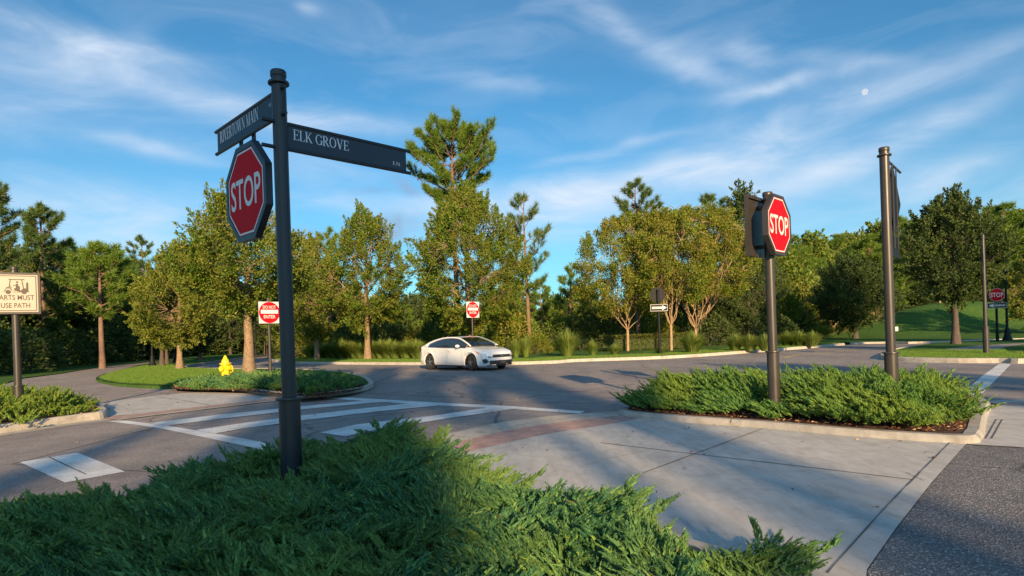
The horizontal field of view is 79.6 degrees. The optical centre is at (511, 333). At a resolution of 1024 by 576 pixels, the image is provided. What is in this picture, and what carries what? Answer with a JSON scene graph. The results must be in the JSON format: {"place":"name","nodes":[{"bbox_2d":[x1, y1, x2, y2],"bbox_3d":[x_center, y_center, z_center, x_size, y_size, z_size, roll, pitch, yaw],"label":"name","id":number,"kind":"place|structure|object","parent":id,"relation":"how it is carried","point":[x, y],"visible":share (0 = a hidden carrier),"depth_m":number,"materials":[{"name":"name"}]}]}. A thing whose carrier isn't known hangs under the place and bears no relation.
{"place":"outdoors","nodes":[
{"label":"outdoors","id":0,"kind":"place"},
{"bbox_2d":[3,362,217,404],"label":"path","id":1,"kind":"structure","parent":0,"point":[81,382],"depth_m":22.95,"materials":[{"name":"concrete"}]},
{"bbox_2d":[0,350,262,383],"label":"lawn","id":2,"kind":"structure","parent":0,"point":[10,376],"depth_m":44.95,"materials":[{"name":"green plant"}]},
{"bbox_2d":[0,180,43,322],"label":"pine tree","id":3,"kind":"object","parent":2,"relation":"on","point":[7,230],"visible":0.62,"depth_m":38.71,"materials":[{"name":"green plant"}]},
{"bbox_2d":[0,327,56,373],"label":"shrub","id":4,"kind":"object","parent":2,"relation":"on","point":[28,347],"visible":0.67,"depth_m":37.26,"materials":[{"name":"green plant"}]},
{"bbox_2d":[0,300,57,368],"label":"broadleaf tree","id":5,"kind":"object","parent":2,"relation":"on","point":[34,318],"visible":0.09,"depth_m":45.60,"materials":[{"name":"green plant"}]},
{"bbox_2d":[0,326,71,370],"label":"shrub","id":6,"kind":"object","parent":2,"relation":"on","point":[55,348],"visible":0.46,"depth_m":42.17,"materials":[{"name":"green plant"}]},
{"bbox_2d":[5,200,78,367],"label":"pine tree","id":7,"kind":"object","parent":2,"relation":"on","point":[33,238],"visible":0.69,"depth_m":45.73,"materials":[{"name":"green plant"}]},
{"bbox_2d":[9,253,82,366],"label":"broadleaf tree","id":8,"kind":"object","parent":2,"relation":"on","point":[32,266],"visible":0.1,"depth_m":50.05,"materials":[{"name":"green plant"}]},
{"bbox_2d":[23,324,98,368],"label":"shrub","id":9,"kind":"object","parent":2,"relation":"on","point":[78,344],"visible":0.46,"depth_m":47.35,"materials":[{"name":"green plant"}]},
{"bbox_2d":[49,326,123,365],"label":"shrub","id":10,"kind":"object","parent":2,"relation":"on","point":[92,334],"visible":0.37,"depth_m":52.47,"materials":[{"name":"green plant"}]},
{"bbox_2d":[52,271,123,364],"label":"broadleaf tree","id":11,"kind":"object","parent":2,"relation":"on","point":[89,320],"visible":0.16,"depth_m":53.59,"materials":[{"name":"green plant"}]},
{"bbox_2d":[50,238,138,368],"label":"pine tree","id":12,"kind":"object","parent":2,"relation":"on","point":[82,264],"visible":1,"depth_m":41.58,"materials":[{"name":"green plant"}]},
{"bbox_2d":[83,325,145,363],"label":"shrub","id":13,"kind":"object","parent":2,"relation":"on","point":[119,339],"visible":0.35,"depth_m":57.27,"materials":[{"name":"green plant"}]},
{"bbox_2d":[88,249,140,361],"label":"pine tree","id":14,"kind":"object","parent":2,"relation":"on","point":[128,307],"visible":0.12,"depth_m":60.34,"materials":[{"name":"green plant"}]},
{"bbox_2d":[123,234,155,274],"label":"pine tree","id":15,"kind":"object","parent":2,"relation":"on","point":[140,239],"visible":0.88,"depth_m":65.65,"materials":[{"name":"green plant"}]},
{"bbox_2d":[211,301,243,354],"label":"oak tree","id":16,"kind":"object","parent":2,"relation":"on","point":[232,342],"visible":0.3,"depth_m":76.65,"materials":[{"name":"green plant"}]},
{"bbox_2d":[97,352,367,385],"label":"island lawn","id":17,"kind":"structure","parent":0,"point":[190,361],"depth_m":44.04,"materials":[{"name":"green plant"}]},
{"bbox_2d":[127,274,186,365],"bbox_3d":[-22.807,-1.026,39.730,3.432,6.520,4.130,-2,0,-12],"label":"oak tree","id":18,"kind":"object","parent":17,"relation":"on","point":[162,348],"visible":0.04,"depth_m":39.68,"materials":[{"name":"green plant"}]},
{"bbox_2d":[98,363,241,384],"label":"turf","id":19,"kind":"structure","parent":17,"relation":"on","point":[146,374],"depth_m":27.75,"materials":[{"name":"green plant"}]},
{"bbox_2d":[120,241,239,368],"bbox_3d":[-18.341,-1.596,33.680,6.006,7.355,6.383,-2,0,0],"label":"oak tree","id":20,"kind":"object","parent":17,"relation":"on","point":[149,305],"visible":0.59,"depth_m":32.91,"materials":[{"name":"green plant"}]},
{"bbox_2d":[184,294,233,359],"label":"oak tree","id":21,"kind":"object","parent":17,"relation":"on","point":[223,323],"visible":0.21,"depth_m":53.88,"materials":[{"name":"green plant"}]},
{"bbox_2d":[154,178,321,372],"bbox_3d":[-10.874,-2.203,24.764,6.158,8.062,7.460,-2,0,-27],"label":"oak tree","id":22,"kind":"object","parent":17,"relation":"on","point":[216,259],"visible":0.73,"depth_m":23.66,"materials":[{"name":"green plant"}]},
{"bbox_2d":[172,384,363,396],"bbox_3d":[-7.479,1.553,19.494,11.219,0.001,4.890,-2,0,39],"label":"mulch bed","id":23,"kind":"object","parent":17,"relation":"on","point":[345,391],"visible":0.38,"depth_m":15.94,"materials":[{"name":"brown wood"}]},
{"bbox_2d":[257,298,278,372],"bbox_3d":[-8.600,0.206,21.800,0.176,2.974,0.800,-2,0,45],"label":"do not enter sign","id":24,"kind":"object","parent":23,"relation":"on","point":[268,312],"visible":0.94,"depth_m":21.75,"materials":[{"name":"brown metal"}]},
{"bbox_2d":[0,341,1023,575],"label":"road","id":25,"kind":"structure","parent":0,"point":[131,450],"depth_m":12.68,"materials":[{"name":"grey asphalt"}]},
{"bbox_2d":[0,404,98,423],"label":"mulch bed","id":26,"kind":"object","parent":25,"relation":"on","point":[14,418],"visible":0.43,"depth_m":12.12,"materials":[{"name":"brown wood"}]},
{"bbox_2d":[0,267,40,414],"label":"golf cart sign post","id":27,"kind":"object","parent":26,"relation":"on","point":[20,293],"visible":0.91,"depth_m":12.36,"materials":[{"name":"brown metal"}]},
{"bbox_2d":[0,382,101,424],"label":"juniper ground cover","id":28,"kind":"object","parent":26,"relation":"on","point":[49,401],"visible":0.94,"depth_m":12.17,"materials":[{"name":"green plant"}]},
{"bbox_2d":[0,400,108,432],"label":"kerb","id":29,"kind":"structure","parent":25,"relation":"on","point":[102,413],"depth_m":11.55,"materials":[{"name":"concrete"}]},
{"bbox_2d":[21,453,124,481],"bbox_3d":[-5.336,1.597,7.458,2.099,0.001,0.646,-2,0,40],"label":"stop bar","id":30,"kind":"object","parent":25,"relation":"on","point":[89,467],"visible":1,"depth_m":7.35,"materials":[{"name":"paint"}]},
{"bbox_2d":[105,398,275,418],"bbox_3d":[-6.772,1.633,13.942,0.543,0.001,4.359,-2,0,37],"label":"brick band","id":31,"kind":"object","parent":25,"relation":"on","point":[131,415],"visible":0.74,"depth_m":13.46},
{"bbox_2d":[110,420,274,449],"bbox_3d":[-5.355,1.597,10.056,6.030,0.001,0.345,-2,0,40],"label":"crosswalk line","id":32,"kind":"object","parent":25,"relation":"on","point":[244,442],"visible":0.83,"depth_m":9.60,"materials":[{"name":"paint"}]},
{"bbox_2d":[108,391,277,415],"bbox_3d":[-8.438,1.694,15.670,4.065,0.001,5.121,-2,0,-44],"label":"concrete apron","id":33,"kind":"object","parent":25,"relation":"on","point":[146,404],"visible":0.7,"depth_m":15.41,"materials":[{"name":"grey concrete"}]},
{"bbox_2d":[174,368,365,395],"bbox_3d":[-7.500,1.366,19.450,11.314,0.642,5.035,-2,0,40],"label":"juniper ground cover","id":34,"kind":"object","parent":25,"relation":"on","point":[312,382],"visible":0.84,"depth_m":17.49,"materials":[{"name":"green plant"}]},
{"bbox_2d":[154,400,395,424],"bbox_3d":[-4.678,1.571,12.626,4.741,0.001,1.023,-2,0,-38],"label":"crosswalk bar","id":35,"kind":"object","parent":25,"relation":"on","point":[195,419],"visible":0.88,"depth_m":12.26,"materials":[{"name":"paint"}]},
{"bbox_2d":[185,353,373,397],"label":"kerb","id":36,"kind":"structure","parent":25,"relation":"on","point":[369,385],"depth_m":17.25,"materials":[{"name":"concrete"}]},
{"bbox_2d":[199,403,447,432],"bbox_3d":[-3.343,1.525,11.598,4.704,0.001,1.035,-2,0,-41],"label":"crosswalk bar","id":37,"kind":"object","parent":25,"relation":"on","point":[219,429],"visible":0.83,"depth_m":11.57,"materials":[{"name":"paint"}]},
{"bbox_2d":[321,407,515,435],"bbox_3d":[-1.488,1.462,10.653,0.942,0.001,3.762,-2,0,44],"label":"crosswalk bar","id":38,"kind":"object","parent":25,"relation":"on","point":[346,431],"visible":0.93,"depth_m":10.50,"materials":[{"name":"paint"}]},
{"bbox_2d":[146,483,741,570],"bbox_3d":[-2.569,1.408,3.207,7.976,0.001,6.886,-2,0,0],"label":"mulch bed","id":39,"kind":"object","parent":25,"relation":"on","point":[691,550],"depth_m":3.52,"materials":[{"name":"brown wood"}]},
{"bbox_2d":[214,68,410,478],"bbox_3d":[-2.063,-0.432,5.966,2.090,3.844,1.197,-2,0,0],"label":"street sign post","id":40,"kind":"object","parent":39,"relation":"on","point":[249,190],"visible":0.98,"depth_m":5.71,"materials":[{"name":"black paint"},{"name":"metal"}]},
{"bbox_2d":[0,413,843,575],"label":"juniper ground cover","id":41,"kind":"object","parent":39,"relation":"on","point":[402,499],"visible":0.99,"depth_m":3.45,"materials":[{"name":"green plant"}]},
{"bbox_2d":[322,397,583,412],"bbox_3d":[-1.807,1.476,13.124,7.747,0.001,0.443,-2,0,37],"label":"crosswalk line","id":42,"kind":"object","parent":25,"relation":"on","point":[485,406],"visible":0.96,"depth_m":12.48,"materials":[{"name":"paint"}]},
{"bbox_2d":[420,336,512,370],"bbox_3d":[-1.980,0.786,26.110,2.230,1.403,4.609,-2,0,-44],"label":"hatchback car","id":43,"kind":"object","parent":25,"relation":"on","point":[473,355],"visible":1,"depth_m":25.29,"materials":[{"name":"white paint"}]},
{"bbox_2d":[431,411,618,443],"bbox_3d":[0.336,1.397,9.627,3.839,0.001,1.003,-2,0,-39],"label":"concrete ribbon","id":44,"kind":"object","parent":25,"relation":"on","point":[470,433],"visible":0.92,"depth_m":9.60,"materials":[{"name":"grey concrete"}]},
{"bbox_2d":[449,416,637,450],"bbox_3d":[0.492,1.388,8.928,3.528,0.001,0.831,-2,0,-42],"label":"brick band","id":45,"kind":"object","parent":25,"relation":"on","point":[501,437],"visible":0.95,"depth_m":8.84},
{"bbox_2d":[273,343,844,364],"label":"kerb","id":46,"kind":"structure","parent":25,"relation":"on","point":[584,359],"depth_m":30.65,"materials":[{"name":"concrete"}]},
{"bbox_2d":[656,528,801,575],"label":"kerb","id":47,"kind":"structure","parent":25,"relation":"on","point":[698,546],"depth_m":3.65,"materials":[{"name":"concrete"}]},
{"bbox_2d":[628,395,974,433],"bbox_3d":[4.704,1.173,10.333,4.923,0.001,4.582,-2,0,39],"label":"mulch bed","id":48,"kind":"object","parent":25,"relation":"on","point":[907,428],"visible":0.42,"depth_m":8.39,"materials":[{"name":"brown wood"}]},
{"bbox_2d":[744,191,790,418],"bbox_3d":[3.703,-0.368,8.789,0.307,3.324,0.875,-2,0,45],"label":"stop sign post","id":49,"kind":"object","parent":48,"relation":"on","point":[767,227],"visible":0.95,"depth_m":8.74,"materials":[{"name":"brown metal"}]},
{"bbox_2d":[608,360,1005,426],"bbox_3d":[4.628,0.832,10.183,5.545,0.770,4.865,-2,0,38],"label":"juniper ground cover","id":50,"kind":"object","parent":48,"relation":"on","point":[917,396],"visible":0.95,"depth_m":8.88,"materials":[{"name":"green plant"}]},
{"bbox_2d":[877,146,901,405],"bbox_3d":[5.731,-0.717,9.112,0.220,3.884,1.329,-2,0,45],"label":"hanging sign post","id":51,"kind":"object","parent":48,"relation":"on","point":[890,202],"visible":0.93,"depth_m":8.68,"materials":[{"name":"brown metal"}]},
{"bbox_2d":[618,395,990,444],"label":"kerb","id":52,"kind":"structure","parent":25,"relation":"on","point":[977,424],"depth_m":7.95,"materials":[{"name":"grey concrete"}]},
{"bbox_2d":[879,345,1023,363],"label":"kerb","id":53,"kind":"structure","parent":25,"relation":"on","point":[965,360],"depth_m":19.73,"materials":[{"name":"concrete"}]},
{"bbox_2d":[968,364,1010,394],"bbox_3d":[11.528,1.022,14.828,0.328,0.001,11.094,-2,0,42],"label":"stop bar","id":54,"kind":"object","parent":25,"relation":"on","point":[990,377],"visible":0.64,"depth_m":14.81,"materials":[{"name":"paint"}]},
{"bbox_2d":[0,0,1023,308],"label":"sky","id":55,"kind":"structure","parent":0,"point":[111,111],"materials":[{"name":"blue"}]},
{"bbox_2d":[549,329,587,355],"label":"ornamental grass","id":56,"kind":"object","parent":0,"point":[568,345],"depth_m":33.28,"materials":[{"name":"green plant"}]},
{"bbox_2d":[271,331,1023,361],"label":"verge lawn","id":57,"kind":"structure","parent":0,"point":[557,353],"depth_m":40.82,"materials":[{"name":"green plant"}]},
{"bbox_2d":[293,231,361,358],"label":"oak tree","id":58,"kind":"object","parent":57,"relation":"on","point":[315,330],"visible":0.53,"depth_m":40.82,"materials":[{"name":"green plant"}]},
{"bbox_2d":[302,198,416,358],"bbox_3d":[-9.838,-3.494,40.035,7.544,10.573,6.288,-2,0,0],"label":"oak tree","id":59,"kind":"object","parent":57,"relation":"on","point":[369,226],"visible":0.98,"depth_m":39.16,"materials":[{"name":"green plant"}]},
{"bbox_2d":[376,322,417,342],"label":"shrub","id":60,"kind":"object","parent":57,"relation":"on","point":[393,329],"visible":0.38,"depth_m":47.38,"materials":[{"name":"green plant"}]},
{"bbox_2d":[398,291,428,342],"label":"broadleaf tree","id":61,"kind":"object","parent":57,"relation":"on","point":[418,312],"visible":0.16,"depth_m":62.88,"materials":[{"name":"green plant"}]},
{"bbox_2d":[412,320,455,344],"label":"shrub","id":62,"kind":"object","parent":57,"relation":"on","point":[425,327],"visible":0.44,"depth_m":45.40,"materials":[{"name":"green plant"}]},
{"bbox_2d":[404,104,497,335],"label":"pine tree","id":63,"kind":"object","parent":57,"relation":"on","point":[468,141],"visible":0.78,"depth_m":45.42,"materials":[{"name":"green plant"}]},
{"bbox_2d":[393,178,534,336],"bbox_3d":[-2.486,-3.751,35.952,7.736,10.587,8.506,-2,0,0],"label":"oak tree","id":64,"kind":"object","parent":57,"relation":"on","point":[466,221],"visible":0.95,"depth_m":34.23,"materials":[{"name":"green plant"}]},
{"bbox_2d":[487,302,533,352],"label":"shrub","id":65,"kind":"object","parent":57,"relation":"on","point":[517,314],"visible":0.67,"depth_m":40.54,"materials":[{"name":"green plant"}]},
{"bbox_2d":[496,191,552,352],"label":"pine tree","id":66,"kind":"object","parent":57,"relation":"on","point":[523,219],"visible":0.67,"depth_m":41.78,"materials":[{"name":"green plant"}]},
{"bbox_2d":[519,282,556,332],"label":"broadleaf tree","id":67,"kind":"object","parent":57,"relation":"on","point":[546,310],"visible":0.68,"depth_m":59.60,"materials":[{"name":"green plant"}]},
{"bbox_2d":[535,313,584,350],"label":"shrub","id":68,"kind":"object","parent":57,"relation":"on","point":[555,320],"visible":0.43,"depth_m":44.51,"materials":[{"name":"green plant"}]},
{"bbox_2d":[551,261,586,330],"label":"pine tree","id":69,"kind":"object","parent":57,"relation":"on","point":[563,280],"visible":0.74,"depth_m":49.85,"materials":[{"name":"green plant"}]},
{"bbox_2d":[553,315,605,350],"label":"shrub","id":70,"kind":"object","parent":57,"relation":"on","point":[577,322],"visible":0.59,"depth_m":43.37,"materials":[{"name":"green plant"}]},
{"bbox_2d":[556,283,608,344],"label":"broadleaf tree","id":71,"kind":"object","parent":57,"relation":"on","point":[574,309],"visible":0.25,"depth_m":58.94,"materials":[{"name":"green plant"}]},
{"bbox_2d":[585,317,638,347],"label":"shrub","id":72,"kind":"object","parent":57,"relation":"on","point":[604,322],"visible":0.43,"depth_m":43.39,"materials":[{"name":"green plant"}]},
{"bbox_2d":[567,208,678,350],"bbox_3d":[6.977,-3.341,38.651,6.875,9.017,7.340,-2,0,0],"label":"crape myrtle","id":73,"kind":"object","parent":57,"relation":"on","point":[606,230],"visible":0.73,"depth_m":37.28,"materials":[{"name":"green plant"}]},
{"bbox_2d":[609,175,663,337],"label":"pine tree","id":74,"kind":"object","parent":57,"relation":"on","point":[628,191],"visible":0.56,"depth_m":45.88,"materials":[{"name":"green plant"}]},
{"bbox_2d":[599,332,686,351],"bbox_3d":[8.393,0.521,39.439,5.655,1.188,1.172,-2,0,0],"label":"hedge","id":75,"kind":"object","parent":57,"relation":"on","point":[646,343],"visible":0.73,"depth_m":39.23,"materials":[{"name":"green plant"}]},
{"bbox_2d":[650,287,667,353],"bbox_3d":[7.455,-0.614,31.201,0.920,3.530,0.202,-2,0,-6],"label":"one way sign post","id":76,"kind":"object","parent":57,"relation":"on","point":[657,295],"visible":0.96,"depth_m":31.16,"materials":[{"name":"black metal"}]},
{"bbox_2d":[618,205,720,349],"bbox_3d":[9.249,-3.325,36.812,6.126,8.831,5.948,-2,0,0],"label":"crape myrtle","id":77,"kind":"object","parent":57,"relation":"on","point":[663,218],"visible":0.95,"depth_m":35.70,"materials":[{"name":"green plant"}]},
{"bbox_2d":[653,309,709,345],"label":"shrub","id":78,"kind":"object","parent":57,"relation":"on","point":[685,319],"visible":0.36,"depth_m":44.33,"materials":[{"name":"green plant"}]},
{"bbox_2d":[674,328,712,351],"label":"ornamental grass","id":79,"kind":"object","parent":57,"relation":"on","point":[692,342],"depth_m":31.58,"materials":[{"name":"green plant"}]},
{"bbox_2d":[659,198,761,335],"bbox_3d":[12.212,-3.782,39.976,7.515,9.543,7.691,-2,0,-42],"label":"crape myrtle","id":80,"kind":"object","parent":57,"relation":"on","point":[713,218],"visible":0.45,"depth_m":38.61,"materials":[{"name":"green plant"}]},
{"bbox_2d":[685,311,743,345],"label":"shrub","id":81,"kind":"object","parent":57,"relation":"on","point":[723,322],"visible":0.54,"depth_m":43.22,"materials":[{"name":"green plant"}]},
{"bbox_2d":[694,232,761,344],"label":"oak tree","id":82,"kind":"object","parent":57,"relation":"on","point":[727,305],"visible":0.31,"depth_m":44.15,"materials":[{"name":"green plant"}]},
{"bbox_2d":[701,310,766,344],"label":"shrub","id":83,"kind":"object","parent":57,"relation":"on","point":[757,324],"visible":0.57,"depth_m":45.17,"materials":[{"name":"green plant"}]},
{"bbox_2d":[721,178,763,324],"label":"sweetgum tree","id":84,"kind":"object","parent":57,"relation":"on","point":[738,198],"visible":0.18,"depth_m":55.73,"materials":[{"name":"green plant"}]},
{"bbox_2d":[719,222,791,338],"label":"oak tree","id":85,"kind":"object","parent":57,"relation":"on","point":[754,304],"visible":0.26,"depth_m":45.97,"materials":[{"name":"green plant"}]},
{"bbox_2d":[743,311,808,341],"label":"shrub","id":86,"kind":"object","parent":57,"relation":"on","point":[787,322],"visible":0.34,"depth_m":49.14,"materials":[{"name":"green plant"}]},
{"bbox_2d":[755,275,806,337],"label":"broadleaf tree","id":87,"kind":"object","parent":57,"relation":"on","point":[790,306],"visible":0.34,"depth_m":55.07,"materials":[{"name":"green plant"}]},
{"bbox_2d":[754,247,819,329],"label":"broadleaf tree","id":88,"kind":"object","parent":57,"relation":"on","point":[800,284],"visible":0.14,"depth_m":60.00,"materials":[{"name":"green plant"}]},
{"bbox_2d":[782,229,824,292],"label":"broadleaf tree","id":89,"kind":"object","parent":57,"relation":"on","point":[797,253],"visible":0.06,"depth_m":64.62,"materials":[{"name":"green plant"}]},
{"bbox_2d":[788,228,853,293],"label":"broadleaf tree","id":90,"kind":"object","parent":57,"relation":"on","point":[820,249],"visible":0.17,"depth_m":74.67,"materials":[{"name":"green plant"}]},
{"bbox_2d":[825,232,856,264],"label":"broadleaf tree","id":91,"kind":"object","parent":57,"relation":"on","point":[837,240],"visible":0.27,"depth_m":79.21,"materials":[{"name":"green plant"}]},
{"bbox_2d":[800,245,908,338],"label":"oak tree","id":92,"kind":"object","parent":57,"relation":"on","point":[849,297],"visible":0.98,"depth_m":48.60,"materials":[{"name":"green plant"}]},
{"bbox_2d":[832,228,876,271],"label":"broadleaf tree","id":93,"kind":"object","parent":57,"relation":"on","point":[850,236],"visible":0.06,"depth_m":83.30,"materials":[{"name":"green plant"}]},
{"bbox_2d":[851,232,896,282],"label":"broadleaf tree","id":94,"kind":"object","parent":57,"relation":"on","point":[865,242],"visible":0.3,"depth_m":77.25,"materials":[{"name":"green plant"}]},
{"bbox_2d":[873,251,918,303],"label":"broadleaf tree","id":95,"kind":"object","parent":57,"relation":"on","point":[902,281],"visible":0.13,"depth_m":73.06,"materials":[{"name":"green plant"}]},
{"bbox_2d":[896,272,946,309],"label":"broadleaf tree","id":96,"kind":"object","parent":57,"relation":"on","point":[913,295],"visible":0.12,"depth_m":74.08,"materials":[{"name":"green plant"}]},
{"bbox_2d":[972,199,1023,268],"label":"broadleaf tree","id":97,"kind":"object","parent":57,"relation":"on","point":[1012,217],"visible":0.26,"depth_m":78.72,"materials":[{"name":"green plant"}]},
{"bbox_2d":[988,251,1023,329],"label":"oak tree","id":98,"kind":"object","parent":57,"relation":"on","point":[1015,277],"visible":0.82,"depth_m":46.15,"materials":[{"name":"green plant"}]},
{"bbox_2d":[463,418,965,575],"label":"concrete apron","id":99,"kind":"object","parent":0,"point":[719,499],"visible":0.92,"depth_m":5.84,"materials":[{"name":"grey concrete"}]},
{"bbox_2d":[824,301,1023,337],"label":"grassy mound","id":100,"kind":"object","parent":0,"point":[935,319],"visible":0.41,"depth_m":54.54,"materials":[{"name":"green plant"}]},
{"bbox_2d":[867,445,1023,575],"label":"dark lane","id":101,"kind":"structure","parent":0,"point":[964,516],"depth_m":4.23,"materials":[{"name":"grey asphalt"}]},
{"bbox_2d":[896,339,1023,351],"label":"island lawn","id":102,"kind":"structure","parent":0,"point":[945,345],"depth_m":30.17,"materials":[{"name":"green plant"}]},
{"bbox_2d":[893,182,1021,343],"bbox_3d":[22.828,-3.600,32.115,5.753,8.557,5.527,-2,0,31],"label":"oak tree","id":103,"kind":"object","parent":102,"relation":"on","point":[962,230],"visible":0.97,"depth_m":31.25,"materials":[{"name":"green plant"}]},
{"bbox_2d":[896,348,1023,357],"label":"turf","id":104,"kind":"structure","parent":102,"relation":"on","point":[968,353],"depth_m":22.00,"materials":[{"name":"green plant"}]},
{"bbox_2d":[979,235,989,352],"bbox_3d":[16.871,-1.382,21.892,0.251,4.414,1.222,-2,0,33],"label":"hanging sign post","id":105,"kind":"object","parent":102,"relation":"on","point":[985,337],"visible":0.94,"depth_m":22.24,"materials":[{"name":"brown metal"}]},
{"bbox_2d":[987,283,1006,340],"bbox_3d":[26.790,-1.164,33.995,0.930,3.314,0.212,-2,0,20],"label":"stop sign post","id":106,"kind":"object","parent":102,"relation":"on","point":[996,294],"visible":0.87,"depth_m":33.94,"materials":[{"name":"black metal"}]},
{"bbox_2d":[968,405,1023,446],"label":"sidewalk","id":107,"kind":"structure","parent":0,"point":[1010,433],"depth_m":7.86,"materials":[{"name":"concrete"}]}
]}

